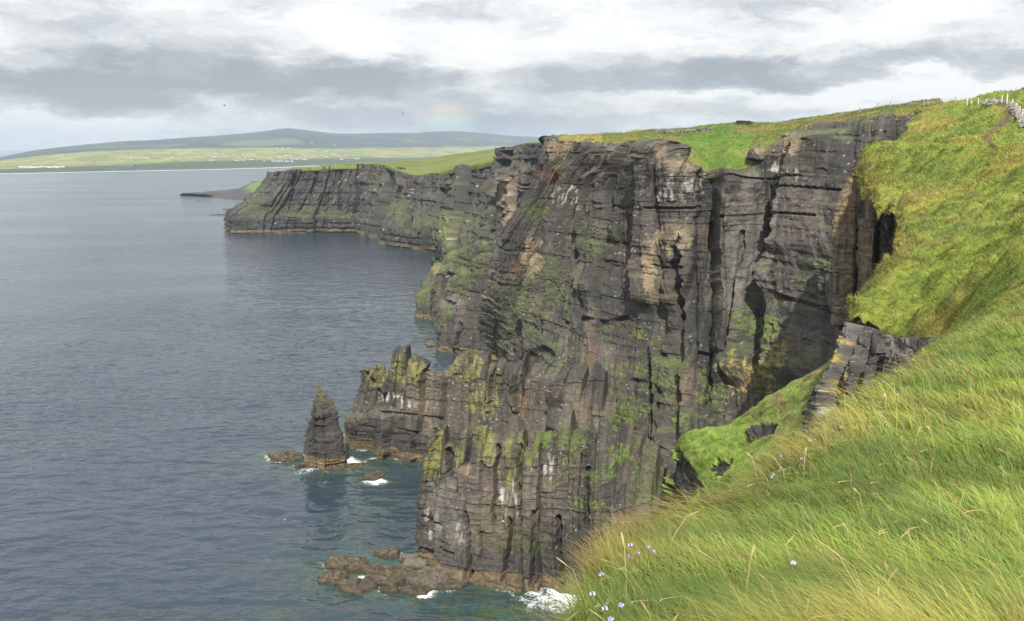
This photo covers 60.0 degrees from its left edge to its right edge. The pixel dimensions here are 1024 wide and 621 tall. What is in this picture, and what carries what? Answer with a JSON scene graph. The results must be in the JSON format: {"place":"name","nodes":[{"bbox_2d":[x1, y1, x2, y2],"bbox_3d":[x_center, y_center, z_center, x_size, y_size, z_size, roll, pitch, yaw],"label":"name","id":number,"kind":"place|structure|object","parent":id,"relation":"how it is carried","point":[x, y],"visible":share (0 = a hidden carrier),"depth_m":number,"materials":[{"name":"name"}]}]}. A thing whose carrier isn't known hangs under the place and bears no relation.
{"place":"outdoors","nodes":[
{"label":"outdoors","id":0,"kind":"place"},
{"bbox_2d":[180,181,261,199],"bbox_3d":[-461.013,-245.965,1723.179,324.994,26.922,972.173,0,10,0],"label":"shore shelf terrain","id":1,"kind":"structure","parent":0,"point":[242,193],"depth_m":1496.12,"materials":[{"name":"grey stone"}]},
{"bbox_2d":[0,128,539,173],"bbox_3d":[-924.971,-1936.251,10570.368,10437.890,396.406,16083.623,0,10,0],"label":"hills","id":2,"kind":"structure","parent":0,"point":[258,147],"depth_m":5835.33,"materials":[{"name":"green plant"}]},
{"bbox_2d":[115,164,135,166],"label":"barn","id":3,"kind":"structure","parent":2,"relation":"on","point":[126,165],"depth_m":3359.63,"materials":[{"name":"stone"}]},
{"bbox_2d":[8,166,302,173],"bbox_3d":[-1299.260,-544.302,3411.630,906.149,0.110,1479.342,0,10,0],"label":"surf line","id":4,"kind":"object","parent":2,"relation":"on","point":[156,170],"visible":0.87,"depth_m":3183.05,"materials":[{"name":"liquid"}]},
{"bbox_2d":[0,150,581,620],"bbox_3d":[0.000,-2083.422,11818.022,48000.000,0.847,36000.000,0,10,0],"label":"sea","id":5,"kind":"structure","parent":0,"point":[170,358],"depth_m":279.97,"materials":[{"name":"liquid"}]},
{"bbox_2d":[267,450,303,461],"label":"sea rock","id":6,"kind":"object","parent":5,"relation":"in","point":[287,456],"visible":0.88,"depth_m":231.56,"materials":[{"name":"brown stone"}]},
{"bbox_2d":[294,463,304,468],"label":"sea rock","id":7,"kind":"object","parent":5,"relation":"in","point":[299,465],"visible":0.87,"depth_m":225.56,"materials":[{"name":"brown stone"}]},
{"bbox_2d":[303,386,346,470],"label":"sea stack","id":8,"kind":"object","parent":5,"relation":"in","point":[323,443],"visible":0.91,"depth_m":223.73,"materials":[{"name":"grey stone"}]},
{"bbox_2d":[318,569,348,585],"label":"sea rock","id":9,"kind":"object","parent":5,"relation":"in","point":[331,578],"visible":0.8,"depth_m":166.43,"materials":[{"name":"brown stone"}]},
{"bbox_2d":[325,463,346,470],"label":"sea rock","id":10,"kind":"object","parent":5,"relation":"in","point":[340,466],"visible":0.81,"depth_m":224.23,"materials":[{"name":"brown stone"}]},
{"bbox_2d":[324,555,369,571],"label":"sea rock","id":11,"kind":"object","parent":5,"relation":"in","point":[348,563],"visible":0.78,"depth_m":171.09,"materials":[{"name":"brown stone"}]},
{"bbox_2d":[335,577,377,594],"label":"sea rock","id":12,"kind":"object","parent":5,"relation":"in","point":[354,586],"visible":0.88,"depth_m":163.48,"materials":[{"name":"brown stone"}]},
{"bbox_2d":[346,462,369,469],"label":"sea rock","id":13,"kind":"object","parent":5,"relation":"in","point":[361,465],"visible":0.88,"depth_m":225.23,"materials":[{"name":"brown stone"}]},
{"bbox_2d":[362,470,385,480],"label":"sea rock","id":14,"kind":"object","parent":5,"relation":"in","point":[375,475],"visible":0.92,"depth_m":218.20,"materials":[{"name":"brown stone"}]},
{"bbox_2d":[361,563,388,575],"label":"sea rock","id":15,"kind":"object","parent":5,"relation":"in","point":[368,569],"visible":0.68,"depth_m":169.36,"materials":[{"name":"brown stone"}]},
{"bbox_2d":[363,564,413,587],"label":"sea rock","id":16,"kind":"object","parent":5,"relation":"in","point":[391,575],"visible":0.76,"depth_m":166.71,"materials":[{"name":"brown stone"}]},
{"bbox_2d":[376,548,400,559],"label":"sea rock","id":17,"kind":"object","parent":5,"relation":"in","point":[388,553],"visible":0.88,"depth_m":176.10,"materials":[{"name":"brown stone"}]},
{"bbox_2d":[379,586,400,593],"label":"sea rock","id":18,"kind":"object","parent":5,"relation":"in","point":[389,589],"visible":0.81,"depth_m":162.37,"materials":[{"name":"brown stone"}]},
{"bbox_2d":[398,552,428,569],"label":"sea rock","id":19,"kind":"object","parent":5,"relation":"in","point":[415,561],"visible":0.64,"depth_m":172.67,"materials":[{"name":"stone"}]},
{"bbox_2d":[401,584,432,595],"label":"sea rock","id":20,"kind":"object","parent":5,"relation":"in","point":[412,590],"visible":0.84,"depth_m":162.15,"materials":[{"name":"brown stone"}]},
{"bbox_2d":[403,566,450,590],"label":"sea rock","id":21,"kind":"object","parent":5,"relation":"in","point":[433,578],"visible":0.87,"depth_m":165.46,"materials":[{"name":"brown stone"}]},
{"bbox_2d":[426,341,435,346],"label":"sea rock","id":22,"kind":"object","parent":5,"relation":"in","point":[430,344],"visible":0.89,"depth_m":363.28,"materials":[{"name":"stone"}]},
{"bbox_2d":[444,578,469,590],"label":"sea rock","id":23,"kind":"object","parent":5,"relation":"in","point":[453,584],"visible":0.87,"depth_m":164.33,"materials":[{"name":"brown stone"}]},
{"bbox_2d":[223,143,542,258],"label":"headland cliff terrain","id":24,"kind":"structure","parent":0,"point":[463,205],"depth_m":754.80,"materials":[{"name":"grey stone"}]},
{"bbox_2d":[284,142,539,177],"bbox_3d":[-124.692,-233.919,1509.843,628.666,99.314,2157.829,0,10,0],"label":"headland top terrain","id":25,"kind":"structure","parent":0,"point":[443,165],"depth_m":865.36,"materials":[{"name":"green plant"}]},
{"bbox_2d":[414,239,496,320],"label":"cliff","id":26,"kind":"structure","parent":0,"point":[434,282],"depth_m":423.60,"materials":[{"name":"grey stone"}]},
{"bbox_2d":[435,252,492,356],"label":"cliff","id":27,"kind":"structure","parent":0,"point":[457,319],"depth_m":352.90,"materials":[{"name":"grey stone"}]},
{"bbox_2d":[344,344,617,462],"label":"promontory terrain","id":28,"kind":"structure","parent":0,"point":[405,405],"depth_m":228.76,"materials":[{"name":"grey stone"}]},
{"bbox_2d":[0,0,1023,149],"label":"sky","id":29,"kind":"structure","parent":0,"point":[73,72],"materials":[{"name":"grey"}]},
{"bbox_2d":[415,408,678,594],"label":"front promontory terrain","id":30,"kind":"structure","parent":0,"point":[568,477],"depth_m":166.92,"materials":[{"name":"grey stone"}]},
{"bbox_2d":[478,113,917,466],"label":"cliff terrain","id":31,"kind":"structure","parent":0,"point":[671,291],"depth_m":236.32,"materials":[{"name":"grey stone"}]},
{"bbox_2d":[551,98,943,178],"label":"clifftop terrain","id":32,"kind":"structure","parent":0,"point":[738,158],"depth_m":251.88,"materials":[{"name":"green plant"}]},
{"bbox_2d":[654,127,711,132],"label":"stone wall","id":33,"kind":"structure","parent":32,"relation":"on","point":[685,130],"depth_m":290.54,"materials":[{"name":"grey stone"}]},
{"bbox_2d":[733,120,747,124],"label":"thorn bush","id":34,"kind":"object","parent":32,"relation":"on","point":[739,122],"visible":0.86,"depth_m":295.40,"materials":[{"name":"green plant"}]},
{"bbox_2d":[763,97,955,122],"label":"clifftop fence","id":35,"kind":"object","parent":32,"relation":"on","point":[878,106],"visible":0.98,"depth_m":222.55,"materials":[{"name":"grey wood"}]},
{"bbox_2d":[652,359,844,526],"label":"spur grass","id":36,"kind":"structure","parent":0,"point":[749,425],"depth_m":72.45,"materials":[{"name":"green plant"}]},
{"bbox_2d":[511,295,1023,620],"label":"hillside terrain","id":37,"kind":"structure","parent":0,"point":[1018,342],"depth_m":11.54,"materials":[{"name":"green plant"}]},
{"bbox_2d":[590,591,595,620],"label":"wildflower","id":38,"kind":"object","parent":37,"relation":"on","point":[593,592],"visible":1,"depth_m":4.89,"materials":[{"name":"purple plant"}]},
{"bbox_2d":[596,572,613,606],"bbox_3d":[0.565,1.829,5.525,0.180,0.417,0.074,-8,13,-37],"label":"wildflower","id":39,"kind":"object","parent":37,"relation":"on","point":[598,604],"visible":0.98,"depth_m":5.50,"materials":[{"name":"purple plant"}]},
{"bbox_2d":[602,605,607,619],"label":"wildflower","id":40,"kind":"object","parent":37,"relation":"on","point":[605,607],"visible":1,"depth_m":4.71,"materials":[{"name":"purple plant"}]},
{"bbox_2d":[618,543,640,591],"bbox_3d":[0.850,1.880,6.407,0.180,0.417,0.073,2,10,8],"label":"wildflower","id":41,"kind":"object","parent":37,"relation":"on","point":[622,568],"visible":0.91,"depth_m":6.39,"materials":[{"name":"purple plant"}]},
{"bbox_2d":[626,554,635,602],"bbox_3d":[0.822,1.882,6.149,0.073,0.417,0.180,-1,10,-6],"label":"wildflower","id":42,"kind":"object","parent":37,"relation":"on","point":[628,555],"visible":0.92,"depth_m":6.12,"materials":[{"name":"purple plant"}]},
{"bbox_2d":[636,552,647,594],"bbox_3d":[0.892,1.897,6.282,0.180,0.417,0.074,1,10,4],"label":"wildflower","id":43,"kind":"object","parent":37,"relation":"on","point":[638,553],"visible":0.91,"depth_m":6.27,"materials":[{"name":"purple plant"}]},
{"bbox_2d":[640,546,653,589],"bbox_3d":[0.976,1.893,6.420,0.180,0.417,0.073,-4,11,-20],"label":"wildflower","id":44,"kind":"object","parent":37,"relation":"on","point":[648,547],"visible":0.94,"depth_m":6.42,"materials":[{"name":"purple plant"}]},
{"bbox_2d":[642,550,659,595],"bbox_3d":[1.000,1.899,6.335,0.180,0.417,0.073,-5,11,-24],"label":"wildflower","id":45,"kind":"object","parent":37,"relation":"on","point":[653,551],"visible":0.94,"depth_m":6.33,"materials":[{"name":"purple plant"}]},
{"bbox_2d":[782,560,795,600],"bbox_3d":[1.683,1.682,5.387,0.073,0.357,0.180,3,11,16],"label":"wildflower","id":46,"kind":"object","parent":37,"relation":"on","point":[792,562],"visible":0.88,"depth_m":5.36,"materials":[{"name":"white plant"}]},
{"bbox_2d":[835,426,846,453],"bbox_3d":[4.509,1.793,12.170,0.180,0.417,0.073,-1,10,-4],"label":"wildflower","id":47,"kind":"object","parent":37,"relation":"on","point":[840,441],"visible":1,"depth_m":12.15,"materials":[{"name":"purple plant"}]},
{"bbox_2d":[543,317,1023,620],"bbox_3d":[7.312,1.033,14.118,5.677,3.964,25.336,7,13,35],"label":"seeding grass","id":48,"kind":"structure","parent":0,"point":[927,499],"depth_m":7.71,"materials":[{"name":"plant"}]},
{"bbox_2d":[830,167,897,329],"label":"pillar cliff terrain","id":49,"kind":"structure","parent":0,"point":[862,236],"depth_m":143.02,"materials":[{"name":"grey stone"}]},
{"bbox_2d":[799,322,943,440],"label":"outcrop terrain","id":50,"kind":"structure","parent":0,"point":[861,351],"depth_m":56.66,"materials":[{"name":"grey stone"}]},
{"bbox_2d":[842,87,1023,364],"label":"hillside terrain","id":51,"kind":"structure","parent":0,"point":[892,273],"depth_m":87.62,"materials":[{"name":"green plant"}]},
{"bbox_2d":[966,94,1007,104],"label":"field fence","id":52,"kind":"object","parent":51,"relation":"on","point":[993,98],"visible":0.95,"depth_m":162.34,"materials":[{"name":"wood"}]},
{"bbox_2d":[982,99,1000,104],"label":"stone wall","id":53,"kind":"structure","parent":51,"relation":"on","point":[987,102],"depth_m":163.60,"materials":[{"name":"grey stone"}]},
{"bbox_2d":[1006,101,1023,127],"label":"stone wall","id":54,"kind":"structure","parent":51,"relation":"on","point":[1017,113],"depth_m":144.25,"materials":[{"name":"grey stone"}]}
]}

